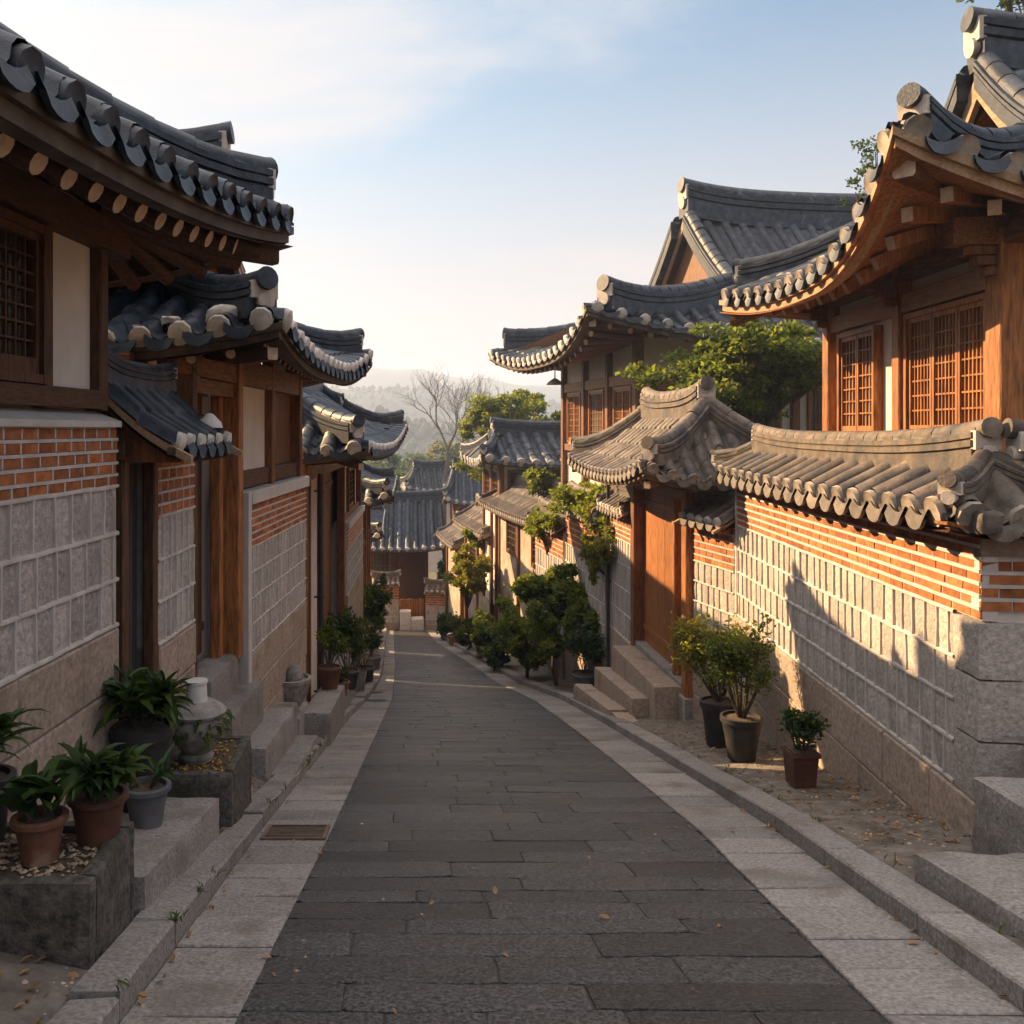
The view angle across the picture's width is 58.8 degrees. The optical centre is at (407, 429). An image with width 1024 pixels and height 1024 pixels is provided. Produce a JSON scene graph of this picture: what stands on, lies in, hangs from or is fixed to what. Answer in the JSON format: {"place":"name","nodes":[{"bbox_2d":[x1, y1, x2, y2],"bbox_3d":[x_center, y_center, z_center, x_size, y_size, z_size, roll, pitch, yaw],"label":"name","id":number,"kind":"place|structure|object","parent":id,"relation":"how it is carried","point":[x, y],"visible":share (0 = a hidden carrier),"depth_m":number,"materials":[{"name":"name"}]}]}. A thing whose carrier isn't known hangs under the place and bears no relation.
{"place":"outdoors","nodes":[
{"label":"outdoors","id":0,"kind":"place"},
{"bbox_2d":[120,630,394,1023],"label":"pavement","id":1,"kind":"structure","parent":0,"point":[212,971],"depth_m":5.43,"materials":[{"name":"grey stone"}]},
{"bbox_2d":[260,824,330,840],"bbox_3d":[-0.895,3.237,7.220,0.510,0.142,0.480,0,0,0],"label":"drain grate","id":2,"kind":"object","parent":1,"relation":"on","point":[296,831],"visible":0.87,"depth_m":7.20,"materials":[{"name":"metal"}]},
{"bbox_2d":[338,663,352,696],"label":"potted plant","id":3,"kind":"object","parent":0,"point":[344,681],"visible":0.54,"depth_m":16.12,"materials":[{"name":"green plant"}]},
{"bbox_2d":[376,427,460,464],"bbox_3d":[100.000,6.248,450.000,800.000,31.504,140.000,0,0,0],"label":"hills","id":4,"kind":"structure","parent":0,"point":[422,443],"depth_m":416.06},
{"bbox_2d":[326,368,560,404],"bbox_3d":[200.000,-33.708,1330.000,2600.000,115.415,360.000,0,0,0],"label":"hills","id":5,"kind":"structure","parent":0,"point":[378,377],"depth_m":1270.98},
{"bbox_2d":[330,386,560,426],"bbox_3d":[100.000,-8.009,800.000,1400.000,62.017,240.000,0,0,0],"label":"hills","id":6,"kind":"structure","parent":0,"point":[366,400],"depth_m":750.31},
{"bbox_2d":[0,572,1023,1023],"bbox_3d":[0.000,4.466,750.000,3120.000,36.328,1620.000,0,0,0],"label":"ground","id":7,"kind":"structure","parent":0,"point":[54,1000],"depth_m":7.01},
{"bbox_2d":[0,820,134,969],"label":"stone planter","id":8,"kind":"object","parent":7,"relation":"on","point":[72,905],"visible":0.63,"depth_m":4.15,"materials":[{"name":"stone"}]},
{"bbox_2d":[0,708,51,842],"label":"potted plant","id":9,"kind":"object","parent":8,"relation":"on","point":[7,725],"visible":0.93,"depth_m":4.64,"materials":[{"name":"green plant"}]},
{"bbox_2d":[0,753,87,867],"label":"potted plant","id":10,"kind":"object","parent":8,"relation":"on","point":[36,828],"visible":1,"depth_m":4.34,"materials":[{"name":"green plant"}]},
{"bbox_2d":[46,734,154,847],"bbox_3d":[-1.586,1.822,4.576,0.545,0.556,0.534,0,0,0],"label":"potted plant","id":11,"kind":"object","parent":8,"relation":"on","point":[97,796],"visible":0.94,"depth_m":4.52,"materials":[{"name":"green plant"}]},
{"bbox_2d":[0,22,293,821],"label":"hanok house","id":12,"kind":"structure","parent":7,"relation":"on","point":[102,190],"depth_m":5.57,"materials":[{"name":"stone"}]},
{"bbox_2d":[0,205,48,383],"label":"window","id":13,"kind":"structure","parent":12,"relation":"in","point":[24,242],"depth_m":5.40,"materials":[{"name":"brown wood"}]},
{"bbox_2d":[95,350,242,750],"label":"side gate","id":14,"kind":"structure","parent":7,"relation":"on","point":[166,436],"depth_m":7.30,"materials":[{"name":"grey wood"}]},
{"bbox_2d":[129,463,136,673],"bbox_3d":[-2.231,1.350,7.019,0.040,2.300,0.542,0,0,4],"label":"door","id":15,"kind":"structure","parent":14,"relation":"in","point":[132,466],"depth_m":7.19,"materials":[{"name":"wood"}]},
{"bbox_2d":[121,797,219,917],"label":"granite block","id":16,"kind":"structure","parent":7,"relation":"on","point":[174,846],"depth_m":5.67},
{"bbox_2d":[92,665,195,812],"bbox_3d":[-1.891,2.145,6.388,0.748,1.091,0.834,0,0,20],"label":"potted plant","id":17,"kind":"object","parent":16,"relation":"on","point":[135,695],"visible":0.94,"depth_m":6.28,"materials":[{"name":"green plant"}]},
{"bbox_2d":[124,743,175,828],"bbox_3d":[-1.712,2.351,5.922,0.378,0.498,0.369,0,0,-40],"label":"potted plant","id":18,"kind":"object","parent":16,"relation":"on","point":[146,801],"visible":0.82,"depth_m":5.85,"materials":[{"name":"green plant"}]},
{"bbox_2d":[167,735,251,830],"bbox_3d":[-1.671,3.076,7.420,0.639,0.850,0.899,0,0,0],"label":"stone planter","id":19,"kind":"object","parent":7,"relation":"on","point":[224,775],"visible":0.46,"depth_m":7.11,"materials":[{"name":"stone"}]},
{"bbox_2d":[171,677,235,765],"bbox_3d":[-1.694,2.355,7.284,0.599,0.650,0.566,0,0,0],"label":"stone urn","id":20,"kind":"object","parent":19,"relation":"on","point":[196,736],"visible":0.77,"depth_m":7.18,"materials":[{"name":"grey stone"}]},
{"bbox_2d":[46,628,386,1023],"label":"kerb","id":21,"kind":"structure","parent":7,"relation":"on","point":[138,952],"depth_m":4.76,"materials":[{"name":"grey stone"}]},
{"bbox_2d":[108,121,372,710],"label":"hanok house","id":22,"kind":"structure","parent":7,"relation":"on","point":[249,350],"depth_m":10.04,"materials":[{"name":"stone"}]},
{"bbox_2d":[197,396,203,655],"bbox_3d":[-2.296,1.020,9.227,0.070,2.800,1.151,0,0,4],"label":"door","id":23,"kind":"structure","parent":22,"relation":"in","point":[200,624],"depth_m":9.71,"materials":[{"name":"brown wood"}]},
{"bbox_2d":[191,364,222,427],"bbox_3d":[-1.883,-0.321,8.114,0.226,0.613,0.740,0,0,-34],"label":"hanging lamp","id":24,"kind":"object","parent":22,"relation":"hanging from","point":[211,420],"visible":0.7,"depth_m":7.86,"materials":[{"name":"white"}]},
{"bbox_2d":[197,654,317,780],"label":"stone steps","id":25,"kind":"structure","parent":7,"relation":"on","point":[279,745],"depth_m":9.69,"materials":[{"name":"grey stone"}]},
{"bbox_2d":[298,701,307,734],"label":"granite block","id":26,"kind":"structure","parent":7,"relation":"on","point":[301,719],"depth_m":12.21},
{"bbox_2d":[282,665,310,710],"bbox_3d":[-1.600,3.515,12.300,0.560,0.610,0.557,0,0,0],"label":"stone urn","id":27,"kind":"object","parent":26,"relation":"on","point":[296,685],"visible":0.7,"depth_m":12.16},
{"bbox_2d":[305,653,350,745],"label":"stone steps","id":28,"kind":"structure","parent":7,"relation":"on","point":[325,713],"depth_m":13.00,"materials":[{"name":"grey stone"}]},
{"bbox_2d":[315,616,353,689],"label":"potted plant","id":29,"kind":"object","parent":28,"relation":"on","point":[329,671],"visible":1,"depth_m":14.66,"materials":[{"name":"green plant"}]},
{"bbox_2d":[325,605,368,689],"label":"potted plant","id":30,"kind":"object","parent":28,"relation":"on","point":[355,639],"visible":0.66,"depth_m":17.11,"materials":[{"name":"green plant"}]},
{"bbox_2d":[302,383,408,701],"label":"hanok house","id":31,"kind":"structure","parent":7,"relation":"on","point":[342,437],"depth_m":19.96,"materials":[{"name":"stone"}]},
{"bbox_2d":[314,473,324,691],"bbox_3d":[-1.529,2.875,15.500,0.182,4.250,0.119,0,0,0],"label":"downpipe","id":32,"kind":"object","parent":31,"relation":"attached to","point":[320,491],"visible":0.74,"depth_m":15.46,"materials":[{"name":"metal"}]},
{"bbox_2d":[324,472,332,625],"bbox_3d":[-1.829,2.850,19.008,0.070,3.800,3.689,0,0,2],"label":"door","id":33,"kind":"structure","parent":31,"relation":"in","point":[328,482],"depth_m":20.10,"materials":[{"name":"brown wood"}]},
{"bbox_2d":[346,467,354,511],"bbox_3d":[-1.503,1.500,23.402,0.110,1.110,1.711,0,0,2],"label":"window","id":34,"kind":"structure","parent":31,"relation":"in","point":[350,472],"depth_m":23.25,"materials":[{"name":"brown wood"}]},
{"bbox_2d":[342,616,372,691],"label":"potted plant","id":35,"kind":"object","parent":7,"relation":"on","point":[360,686],"visible":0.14,"depth_m":20.56,"materials":[{"name":"green plant"}]},
{"bbox_2d":[357,616,383,683],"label":"potted plant","id":36,"kind":"object","parent":7,"relation":"on","point":[375,640],"visible":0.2,"depth_m":23.36,"materials":[{"name":"green plant"}]},
{"bbox_2d":[363,573,393,669],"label":"potted plant","id":37,"kind":"object","parent":7,"relation":"on","point":[373,610],"visible":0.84,"depth_m":27.15,"materials":[{"name":"green plant"}]},
{"bbox_2d":[371,504,385,541],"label":"hanok house","id":38,"kind":"structure","parent":7,"relation":"on","point":[377,520],"depth_m":41.75,"materials":[{"name":"tile"}]},
{"bbox_2d":[361,461,396,648],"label":"hanok house","id":39,"kind":"structure","parent":7,"relation":"on","point":[378,485],"depth_m":31.26,"materials":[{"name":"tile"}]},
{"bbox_2d":[371,570,400,629],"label":"garden wall","id":40,"kind":"structure","parent":7,"relation":"on","point":[392,609],"depth_m":48.78,"materials":[{"name":"stone"}]},
{"bbox_2d":[370,454,401,471],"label":"leafy tree","id":41,"kind":"object","parent":7,"relation":"on","point":[393,460],"visible":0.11,"depth_m":95.69,"materials":[{"name":"green plant"}]},
{"bbox_2d":[371,488,445,626],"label":"hanok house","id":42,"kind":"structure","parent":7,"relation":"on","point":[409,541],"depth_m":51.70,"materials":[{"name":"tile"}]},
{"bbox_2d":[371,553,390,571],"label":"window","id":43,"kind":"structure","parent":42,"relation":"in","point":[381,562],"depth_m":51.70,"materials":[{"name":"brown wood"}]},
{"bbox_2d":[399,552,423,626],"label":"door","id":44,"kind":"structure","parent":42,"relation":"in","point":[411,565],"depth_m":51.65,"materials":[{"name":"brown wood"}]},
{"bbox_2d":[399,609,423,629],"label":"stone steps","id":45,"kind":"structure","parent":7,"relation":"on","point":[407,621],"depth_m":48.40,"materials":[{"name":"white stone"}]},
{"bbox_2d":[399,451,427,467],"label":"leafy tree","id":46,"kind":"object","parent":7,"relation":"on","point":[409,462],"visible":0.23,"depth_m":140.41,"materials":[{"name":"green plant"}]},
{"bbox_2d":[400,459,451,571],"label":"hanok house","id":47,"kind":"structure","parent":7,"relation":"on","point":[421,475],"depth_m":62.95,"materials":[{"name":"tile"}]},
{"bbox_2d":[423,577,446,629],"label":"garden wall","id":48,"kind":"structure","parent":7,"relation":"on","point":[435,591],"depth_m":48.62,"materials":[{"name":"stone"}]},
{"bbox_2d":[324,382,559,464],"bbox_3d":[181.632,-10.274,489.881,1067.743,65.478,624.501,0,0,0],"label":"woods","id":49,"kind":"object","parent":7,"relation":"on","point":[423,426],"visible":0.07,"depth_m":447.74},
{"bbox_2d":[435,609,456,639],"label":"shrub","id":50,"kind":"object","parent":7,"relation":"on","point":[443,629],"visible":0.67,"depth_m":40.98,"materials":[{"name":"green plant"}]},
{"bbox_2d":[395,363,497,558],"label":"bare tree","id":51,"kind":"object","parent":7,"relation":"on","point":[448,458],"visible":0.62,"depth_m":57.02,"materials":[{"name":"brown plant"}]},
{"bbox_2d":[425,440,469,460],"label":"leafy tree","id":52,"kind":"object","parent":7,"relation":"on","point":[434,449],"visible":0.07,"depth_m":132.33,"materials":[{"name":"green plant"}]},
{"bbox_2d":[434,511,463,630],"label":"hanok house","id":53,"kind":"structure","parent":7,"relation":"on","point":[450,536],"depth_m":46.74,"materials":[{"name":"paint"}]},
{"bbox_2d":[439,443,459,459],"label":"leafy tree","id":54,"kind":"object","parent":7,"relation":"on","point":[451,449],"visible":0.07,"depth_m":98.41,"materials":[{"name":"green plant"}]},
{"bbox_2d":[444,611,463,644],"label":"potted plant","id":55,"kind":"object","parent":7,"relation":"on","point":[455,621],"visible":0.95,"depth_m":38.04,"materials":[{"name":"green plant"}]},
{"bbox_2d":[443,456,481,518],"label":"hanok house","id":56,"kind":"structure","parent":7,"relation":"on","point":[461,489],"depth_m":52.05,"materials":[{"name":"tile"}]},
{"bbox_2d":[453,616,473,649],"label":"shrub","id":57,"kind":"object","parent":7,"relation":"on","point":[462,638],"visible":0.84,"depth_m":34.17,"materials":[{"name":"green plant"}]},
{"bbox_2d":[428,374,504,442],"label":"bare tree","id":58,"kind":"object","parent":7,"relation":"on","point":[451,405],"visible":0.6,"depth_m":65.96,"materials":[{"name":"brown plant"}]},
{"bbox_2d":[441,542,493,647],"bbox_3d":[2.362,6.611,35.453,2.119,4.599,4.231,0,0,0],"label":"tree","id":59,"kind":"object","parent":7,"relation":"on","point":[469,570],"visible":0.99,"depth_m":34.40,"materials":[{"name":"green plant"}]},
{"bbox_2d":[450,493,494,625],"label":"hanok house","id":60,"kind":"structure","parent":7,"relation":"on","point":[470,517],"depth_m":39.95,"materials":[{"name":"tile"}]},
{"bbox_2d":[461,527,483,549],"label":"shrub","id":61,"kind":"object","parent":60,"relation":"on","point":[469,536],"visible":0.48,"depth_m":38.30,"materials":[{"name":"green plant"}]},
{"bbox_2d":[469,618,494,647],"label":"shrub","id":62,"kind":"object","parent":7,"relation":"on","point":[474,636],"visible":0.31,"depth_m":31.55,"materials":[{"name":"green plant"}]},
{"bbox_2d":[472,605,494,652],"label":"potted plant","id":63,"kind":"object","parent":7,"relation":"on","point":[480,614],"visible":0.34,"depth_m":33.10,"materials":[{"name":"green plant"}]},
{"bbox_2d":[476,624,511,670],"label":"shrub","id":64,"kind":"object","parent":7,"relation":"on","point":[496,656],"visible":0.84,"depth_m":28.02,"materials":[{"name":"green plant"}]},
{"bbox_2d":[0,719,1005,1023],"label":"fallen leaves","id":65,"kind":"object","parent":7,"relation":"on","point":[188,933],"visible":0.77,"depth_m":6.92,"materials":[{"name":"brown plant"}]},
{"bbox_2d":[453,388,560,481],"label":"leafy tree","id":66,"kind":"object","parent":7,"relation":"on","point":[477,419],"visible":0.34,"depth_m":41.64,"materials":[{"name":"green plant"}]},
{"bbox_2d":[459,417,560,611],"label":"hanok house","id":67,"kind":"structure","parent":7,"relation":"on","point":[510,451],"depth_m":35.75,"materials":[{"name":"tile"}]},
{"bbox_2d":[507,470,525,488],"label":"window","id":68,"kind":"structure","parent":67,"relation":"in","point":[510,473],"depth_m":34.64,"materials":[{"name":"brown wood"}]},
{"bbox_2d":[21,720,1007,1014],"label":"pebbles","id":69,"kind":"object","parent":7,"relation":"on","point":[655,834],"visible":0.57,"depth_m":6.85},
{"bbox_2d":[492,594,550,678],"bbox_3d":[3.295,5.943,25.015,2.045,2.620,2.788,0,0,0],"label":"shrub","id":70,"kind":"object","parent":7,"relation":"on","point":[510,626],"visible":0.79,"depth_m":24.32,"materials":[{"name":"green plant"}]},
{"bbox_2d":[475,473,568,632],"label":"hanok house","id":71,"kind":"structure","parent":7,"relation":"on","point":[513,504],"depth_m":32.42,"materials":[{"name":"paint"}]},
{"bbox_2d":[506,520,515,557],"bbox_3d":[3.764,3.825,32.516,0.110,1.360,1.510,0,0,-7],"label":"window","id":72,"kind":"structure","parent":71,"relation":"in","point":[510,526],"depth_m":32.64,"materials":[{"name":"brown wood"}]},
{"bbox_2d":[521,467,560,496],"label":"shrub","id":73,"kind":"object","parent":71,"relation":"on","point":[538,479],"visible":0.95,"depth_m":29.55,"materials":[{"name":"green plant"}]},
{"bbox_2d":[524,496,565,678],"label":"garden wall","id":74,"kind":"structure","parent":7,"relation":"on","point":[556,555],"depth_m":25.15,"materials":[{"name":"stone"}]},
{"bbox_2d":[523,504,562,554],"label":"shrub","id":75,"kind":"object","parent":74,"relation":"on","point":[537,520],"visible":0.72,"depth_m":25.31,"materials":[{"name":"green plant"}]},
{"bbox_2d":[509,562,599,685],"bbox_3d":[3.720,4.977,22.372,2.312,3.367,3.731,0,0,0],"label":"shrub","id":76,"kind":"object","parent":7,"relation":"on","point":[554,595],"visible":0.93,"depth_m":21.73,"materials":[{"name":"green plant"}]},
{"bbox_2d":[113,736,1014,992],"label":"weeds","id":77,"kind":"object","parent":7,"relation":"on","point":[175,917],"visible":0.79,"depth_m":5.72,"materials":[{"name":"green plant"}]},
{"bbox_2d":[556,480,605,681],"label":"garden wall","id":78,"kind":"structure","parent":7,"relation":"on","point":[575,527],"depth_m":22.23,"materials":[{"name":"stone"}]},
{"bbox_2d":[543,480,611,525],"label":"shrub","id":79,"kind":"object","parent":78,"relation":"on","point":[563,494],"visible":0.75,"depth_m":21.95,"materials":[{"name":"green plant"}]},
{"bbox_2d":[577,503,617,585],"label":"shrub","id":80,"kind":"object","parent":78,"relation":"attached to","point":[594,551],"visible":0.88,"depth_m":19.93,"materials":[{"name":"green plant"}]},
{"bbox_2d":[558,629,605,685],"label":"potted plant","id":81,"kind":"object","parent":7,"relation":"on","point":[587,647],"visible":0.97,"depth_m":20.45,"materials":[{"name":"green plant"}]},
{"bbox_2d":[592,484,629,667],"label":"garden wall","id":82,"kind":"structure","parent":7,"relation":"on","point":[615,506],"depth_m":18.92,"materials":[{"name":"stone"}]},
{"bbox_2d":[606,484,613,666],"bbox_3d":[4.415,3.300,19.700,0.170,4.800,0.095,0,0,0],"label":"downpipe","id":83,"kind":"object","parent":82,"relation":"attached to","point":[608,580],"visible":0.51,"depth_m":19.67,"materials":[{"name":"metal"}]},
{"bbox_2d":[573,645,680,721],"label":"stone steps","id":84,"kind":"structure","parent":7,"relation":"on","point":[633,683],"depth_m":15.68,"materials":[{"name":"stone"}]},
{"bbox_2d":[567,375,754,719],"bbox_3d":[4.800,2.363,16.250,2.846,6.474,6.158,0,0,0],"label":"gatehouse","id":85,"kind":"object","parent":7,"relation":"on","point":[653,449],"visible":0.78,"depth_m":15.45,"materials":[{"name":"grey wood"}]},
{"bbox_2d":[643,490,671,663],"bbox_3d":[4.594,2.610,16.355,0.092,2.980,2.318,0,0,0],"label":"door","id":86,"kind":"structure","parent":85,"relation":"in","point":[658,507],"depth_m":16.52,"materials":[{"name":"orange wood"}]},
{"bbox_2d":[488,177,863,485],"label":"hanok house","id":87,"kind":"structure","parent":7,"relation":"on","point":[714,231],"depth_m":24.71,"materials":[{"name":"tile"}]},
{"bbox_2d":[567,392,580,441],"bbox_3d":[5.016,-0.365,27.060,0.110,1.480,1.203,0,0,-8],"label":"window","id":88,"kind":"structure","parent":87,"relation":"in","point":[573,399],"depth_m":27.10,"materials":[{"name":"orange wood"}]},
{"bbox_2d":[588,389,604,434],"bbox_3d":[5.287,-0.365,25.146,0.110,1.480,1.203,0,0,-8],"label":"window","id":89,"kind":"structure","parent":87,"relation":"in","point":[596,399],"depth_m":25.24,"materials":[{"name":"orange wood"}]},
{"bbox_2d":[613,386,631,423],"bbox_3d":[5.557,-0.365,23.231,0.110,1.480,1.203,0,0,-8],"label":"window","id":90,"kind":"structure","parent":87,"relation":"in","point":[622,396],"depth_m":23.32,"materials":[{"name":"orange wood"}]},
{"bbox_2d":[807,387,821,430],"bbox_3d":[10.844,-0.365,23.008,1.353,1.480,0.110,0,0,-8],"label":"window","id":91,"kind":"structure","parent":87,"relation":"in","point":[814,401],"depth_m":22.94,"materials":[{"name":"orange wood"}]},
{"bbox_2d":[672,487,734,721],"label":"garden wall","id":92,"kind":"structure","parent":7,"relation":"on","point":[709,519],"depth_m":13.54,"materials":[{"name":"stone"}]},
{"bbox_2d":[665,610,766,747],"bbox_3d":[3.892,3.128,11.513,1.333,1.683,1.106,0,0,0],"label":"potted plant","id":93,"kind":"object","parent":7,"relation":"on","point":[715,704],"visible":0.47,"depth_m":11.33,"materials":[{"name":"green plant"}]},
{"bbox_2d":[615,319,821,426],"bbox_3d":[6.628,0.107,18.375,4.354,4.842,4.072,0,0,0],"label":"leafy tree","id":94,"kind":"object","parent":7,"relation":"on","point":[750,367],"visible":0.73,"depth_m":17.71,"materials":[{"name":"green plant"}]},
{"bbox_2d":[435,628,1023,1012],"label":"kerb","id":95,"kind":"structure","parent":7,"relation":"on","point":[991,959],"depth_m":5.72,"materials":[{"name":"grey stone"}]},
{"bbox_2d":[695,612,780,762],"bbox_3d":[3.760,2.864,10.223,0.948,1.712,1.177,0,0,31],"label":"potted plant","id":96,"kind":"object","parent":7,"relation":"on","point":[741,728],"visible":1,"depth_m":10.10,"materials":[{"name":"green plant"}]},
{"bbox_2d":[777,705,831,788],"bbox_3d":[3.754,3.018,8.588,0.499,0.764,0.452,0,0,-23],"label":"potted plant","id":97,"kind":"object","parent":7,"relation":"on","point":[801,759],"visible":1,"depth_m":8.51,"materials":[{"name":"green plant"}]},
{"bbox_2d":[836,135,878,206],"bbox_3d":[9.738,-2.292,18.362,1.587,7.194,1.616,0,0,14],"label":"leafy tree","id":98,"kind":"object","parent":7,"relation":"on","point":[856,180],"visible":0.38,"depth_m":18.36,"materials":[{"name":"green plant"}]},
{"bbox_2d":[709,417,1023,836],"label":"garden wall","id":99,"kind":"structure","parent":7,"relation":"on","point":[879,575],"depth_m":7.73,"materials":[{"name":"stone"}]},
{"bbox_2d":[719,6,1023,452],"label":"hanok house","id":100,"kind":"structure","parent":7,"relation":"on","point":[904,289],"depth_m":8.67,"materials":[{"name":"paint"}]},
{"bbox_2d":[837,325,882,430],"bbox_3d":[5.480,-0.555,10.938,0.110,1.320,1.090,0,0,5],"label":"window","id":101,"kind":"structure","parent":100,"relation":"in","point":[859,351],"depth_m":10.89,"materials":[{"name":"orange wood"}]},
{"bbox_2d":[903,292,984,429],"bbox_3d":[5.296,-0.565,8.846,0.110,1.340,1.610,0,0,5],"label":"window","id":102,"kind":"structure","parent":100,"relation":"in","point":[944,344],"depth_m":8.84,"materials":[{"name":"orange wood"}]},
{"bbox_2d":[914,777,1023,940],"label":"stone steps","id":103,"kind":"structure","parent":7,"relation":"on","point":[984,881],"depth_m":5.31,"materials":[{"name":"grey stone"}]},
{"bbox_2d":[956,0,1023,12],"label":"leafy tree","id":104,"kind":"object","parent":7,"relation":"on","point":[1007,5],"visible":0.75,"depth_m":15.17,"materials":[{"name":"green plant"}]},
{"bbox_2d":[0,0,1023,385],"label":"sky","id":105,"kind":"structure","parent":0,"point":[453,174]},
{"bbox_2d":[235,627,888,1023],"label":"road","id":106,"kind":"structure","parent":0,"point":[453,809],"depth_m":5.48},
{"bbox_2d":[399,598,424,617],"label":"wooden gate","id":107,"kind":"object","parent":106,"relation":"on","point":[415,607],"visible":0.77,"depth_m":49.25,"materials":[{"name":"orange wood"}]},
{"bbox_2d":[425,627,1023,1023],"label":"pavement","id":108,"kind":"structure","parent":0,"point":[880,965],"depth_m":5.37,"materials":[{"name":"grey stone"}]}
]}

